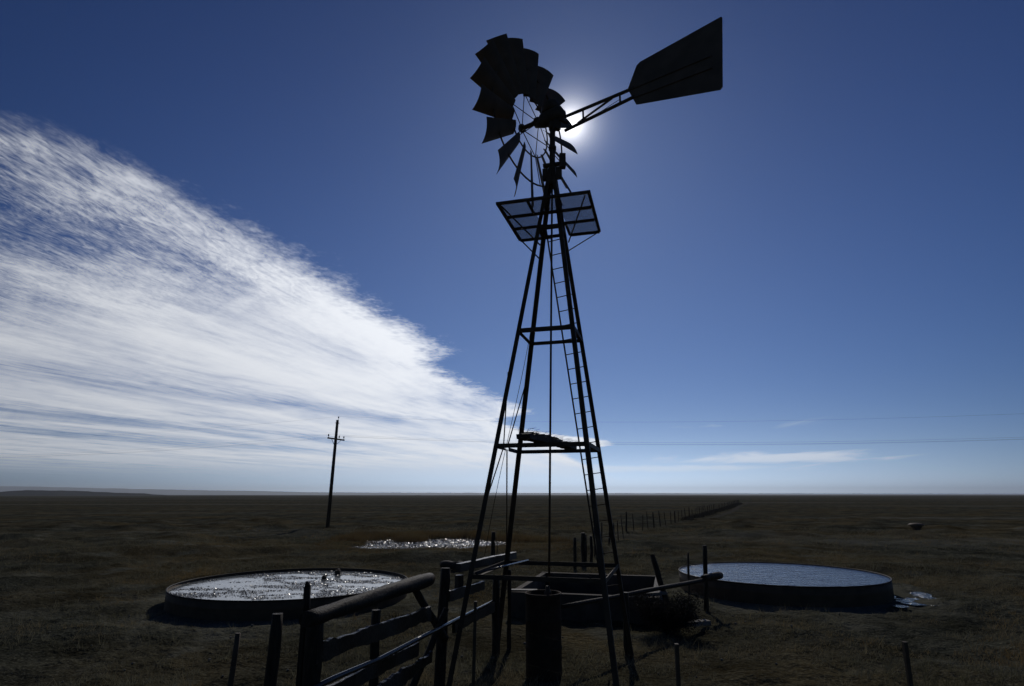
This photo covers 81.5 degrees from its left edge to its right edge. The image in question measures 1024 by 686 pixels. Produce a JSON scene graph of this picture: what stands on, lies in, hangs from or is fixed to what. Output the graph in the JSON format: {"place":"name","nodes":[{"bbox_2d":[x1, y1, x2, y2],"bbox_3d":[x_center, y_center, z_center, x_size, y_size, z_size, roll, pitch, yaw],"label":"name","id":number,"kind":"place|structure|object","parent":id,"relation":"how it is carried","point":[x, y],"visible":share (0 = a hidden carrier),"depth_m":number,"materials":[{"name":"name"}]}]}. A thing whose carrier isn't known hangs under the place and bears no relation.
{"place":"outdoors","nodes":[
{"label":"outdoors","id":0,"kind":"place"},
{"bbox_2d":[0,490,186,495],"bbox_3d":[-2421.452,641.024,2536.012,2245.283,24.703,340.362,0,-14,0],"label":"hills","id":1,"kind":"structure","parent":0,"point":[44,493],"depth_m":2449.76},
{"bbox_2d":[350,533,502,547],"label":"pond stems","id":2,"kind":"object","parent":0,"point":[413,538],"visible":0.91,"depth_m":40.23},
{"bbox_2d":[354,538,504,548],"bbox_3d":[-5.153,12.977,38.422,9.612,0.124,9.006,0,-14,0],"label":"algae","id":3,"kind":"object","parent":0,"point":[404,543],"visible":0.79,"depth_m":38.49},
{"bbox_2d":[356,539,505,548],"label":"water","id":4,"kind":"structure","parent":0,"point":[460,540],"depth_m":37.88,"materials":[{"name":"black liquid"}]},
{"bbox_2d":[440,560,467,570],"bbox_3d":[-2.427,9.278,24.787,1.420,0.401,0.374,-12,-18,38],"label":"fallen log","id":5,"kind":"object","parent":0,"point":[451,565],"visible":0.57,"depth_m":24.77,"materials":[{"name":"brown wood"}]},
{"bbox_2d":[0,495,1023,685],"bbox_3d":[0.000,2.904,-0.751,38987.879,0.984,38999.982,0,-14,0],"label":"ground","id":6,"kind":"structure","parent":0,"point":[90,517],"depth_m":24.13,"materials":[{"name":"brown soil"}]},
{"bbox_2d":[164,568,406,620],"bbox_3d":[-6.570,7.479,17.854,6.770,0.589,6.770,0,-14,0],"label":"stock tank","id":7,"kind":"object","parent":6,"relation":"on","point":[219,610],"visible":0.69,"depth_m":14.84,"materials":[{"name":"metal"}]},
{"bbox_2d":[168,570,403,600],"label":"water","id":8,"kind":"structure","parent":7,"relation":"in","point":[221,582],"depth_m":17.69,"materials":[{"name":"grey liquid"}]},
{"bbox_2d":[321,569,340,578],"bbox_3d":[-5.973,7.666,19.667,0.184,0.205,1.362,-1,-14,6],"label":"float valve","id":9,"kind":"object","parent":7,"relation":"on","point":[338,571],"visible":0.84,"depth_m":20.10,"materials":[{"name":"metal"}]},
{"bbox_2d":[326,416,344,527],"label":"power pole","id":10,"kind":"object","parent":6,"relation":"on","point":[335,438],"visible":0.97,"depth_m":56.78,"materials":[{"name":"brown wood"}]},
{"bbox_2d":[17,414,1002,439],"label":"power line","id":11,"kind":"object","parent":10,"relation":"hanging from","point":[534,421],"visible":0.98,"depth_m":53.98,"materials":[{"name":"metal"}]},
{"bbox_2d":[10,434,1011,455],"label":"power line","id":12,"kind":"object","parent":10,"relation":"hanging from","point":[500,440],"visible":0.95,"depth_m":49.98,"materials":[{"name":"metal"}]},
{"bbox_2d":[9,437,1022,457],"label":"power line","id":13,"kind":"object","parent":10,"relation":"hanging from","point":[502,442],"visible":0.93,"depth_m":53.93,"materials":[{"name":"metal"}]},
{"bbox_2d":[27,436,1004,456],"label":"power line","id":14,"kind":"object","parent":10,"relation":"hanging from","point":[523,442],"visible":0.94,"depth_m":56.05,"materials":[{"name":"metal"}]},
{"bbox_2d":[228,568,511,685],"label":"corral fence","id":15,"kind":"object","parent":6,"relation":"on","point":[315,650],"visible":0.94,"depth_m":7.90,"materials":[{"name":"brown wood"}]},
{"bbox_2d":[455,552,516,587],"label":"timber beam","id":16,"kind":"structure","parent":15,"relation":"attached to","point":[479,563],"depth_m":11.31,"materials":[{"name":"grey wood"}]},
{"bbox_2d":[262,528,607,554],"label":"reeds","id":17,"kind":"object","parent":6,"relation":"on","point":[362,536],"visible":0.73,"depth_m":39.24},
{"bbox_2d":[490,532,494,565],"bbox_3d":[-0.852,9.126,26.047,0.236,1.620,0.200,0,-14,0],"label":"fence post","id":18,"kind":"object","parent":6,"relation":"on","point":[492,543],"visible":0.66,"depth_m":26.04,"materials":[{"name":"brown wood"}]},
{"bbox_2d":[12,599,1005,685],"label":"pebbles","id":19,"kind":"object","parent":6,"relation":"on","point":[721,659],"visible":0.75,"depth_m":11.94,"materials":[{"name":"stone"}]},
{"bbox_2d":[525,586,561,680],"bbox_3d":[0.548,5.053,10.320,0.650,1.520,0.650,0,-14,0],"label":"steel drum","id":20,"kind":"object","parent":6,"relation":"on","point":[543,614],"visible":0.97,"depth_m":10.09,"materials":[{"name":"metal"}]},
{"bbox_2d":[446,17,722,685],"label":"windmill","id":21,"kind":"object","parent":6,"relation":"on","point":[506,73],"visible":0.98,"depth_m":12.03,"materials":[{"name":"metal"}]},
{"bbox_2d":[475,559,528,573],"bbox_3d":[-0.142,4.128,10.984,0.036,0.036,2.248,-6,-16,24],"label":"pipe","id":22,"kind":"object","parent":21,"relation":"on","point":[478,572],"visible":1,"depth_m":10.84,"materials":[{"name":"grey metal"}]},
{"bbox_2d":[516,428,577,448],"bbox_3d":[0.690,1.835,11.326,0.605,0.251,2.529,-6,-15,21],"label":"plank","id":23,"kind":"object","parent":21,"relation":"on","point":[533,437],"visible":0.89,"depth_m":10.77,"materials":[{"name":"wood"}]},
{"bbox_2d":[511,572,667,624],"bbox_3d":[2.342,7.071,16.533,3.927,0.853,4.200,-4,-15,14],"label":"water trough","id":24,"kind":"object","parent":6,"relation":"on","point":[574,592],"visible":0.38,"depth_m":15.05,"materials":[{"name":"concrete"}]},
{"bbox_2d":[561,545,722,654],"bbox_3d":[3.078,5.804,13.600,1.235,1.836,6.890,-11,-18,36],"label":"rail fence","id":25,"kind":"object","parent":6,"relation":"on","point":[706,577],"visible":0.85,"depth_m":14.80,"materials":[{"name":"brown wood"}]},
{"bbox_2d":[573,499,738,569],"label":"wire fence","id":26,"kind":"object","parent":6,"relation":"on","point":[584,552],"visible":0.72,"depth_m":33.09,"materials":[{"name":"brown wood"}]},
{"bbox_2d":[629,583,706,635],"bbox_3d":[3.473,5.978,13.327,1.798,1.134,1.704,12,-19,-40],"label":"shrub","id":27,"kind":"object","parent":6,"relation":"on","point":[676,615],"visible":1,"depth_m":13.11,"materials":[{"name":"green plant"}]},
{"bbox_2d":[472,601,913,685],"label":"wire fence","id":28,"kind":"object","parent":6,"relation":"on","point":[907,663],"visible":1,"depth_m":7.30,"materials":[{"name":"metal"}]},
{"bbox_2d":[688,619,710,626],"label":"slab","id":29,"kind":"structure","parent":6,"relation":"on","point":[706,622],"depth_m":14.04,"materials":[{"name":"concrete"}]},
{"bbox_2d":[676,503,742,520],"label":"weeds","id":30,"kind":"object","parent":6,"relation":"on","point":[712,512],"visible":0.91,"depth_m":96.68,"materials":[{"name":"plant"}]},
{"bbox_2d":[678,562,893,607],"bbox_3d":[8.750,7.842,19.413,6.350,0.659,6.350,0,-14,0],"label":"stock tank","id":31,"kind":"object","parent":6,"relation":"on","point":[843,596],"visible":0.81,"depth_m":16.70,"materials":[{"name":"metal"}]},
{"bbox_2d":[680,563,890,586],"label":"water","id":32,"kind":"structure","parent":31,"relation":"in","point":[784,574],"depth_m":19.15,"materials":[{"name":"blue liquid"}]},
{"bbox_2d":[891,604,908,607],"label":"puddle","id":33,"kind":"object","parent":6,"relation":"on","point":[902,606],"visible":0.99,"depth_m":16.29,"materials":[{"name":"black liquid"}]},
{"bbox_2d":[894,592,935,600],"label":"puddle","id":34,"kind":"object","parent":6,"relation":"on","point":[924,595],"visible":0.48,"depth_m":18.22,"materials":[{"name":"black liquid"}]},
{"bbox_2d":[908,523,924,529],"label":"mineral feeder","id":35,"kind":"object","parent":6,"relation":"on","point":[915,526],"visible":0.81,"depth_m":46.40,"materials":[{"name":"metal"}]},
{"bbox_2d":[898,599,936,605],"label":"puddle","id":36,"kind":"object","parent":6,"relation":"on","point":[908,601],"visible":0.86,"depth_m":17.02,"materials":[{"name":"black liquid"}]},
{"bbox_2d":[0,486,1023,494],"bbox_3d":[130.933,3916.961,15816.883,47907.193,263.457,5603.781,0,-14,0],"label":"hills","id":37,"kind":"structure","parent":0,"point":[149,491],"depth_m":14470.03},
{"bbox_2d":[0,0,1023,493],"label":"sky","id":38,"kind":"structure","parent":0,"point":[223,214],"materials":[{"name":"blue"}]},
{"bbox_2d":[708,502,749,517],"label":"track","id":39,"kind":"structure","parent":0,"point":[731,511],"depth_m":108.16,"materials":[{"name":"soil"}]}
]}

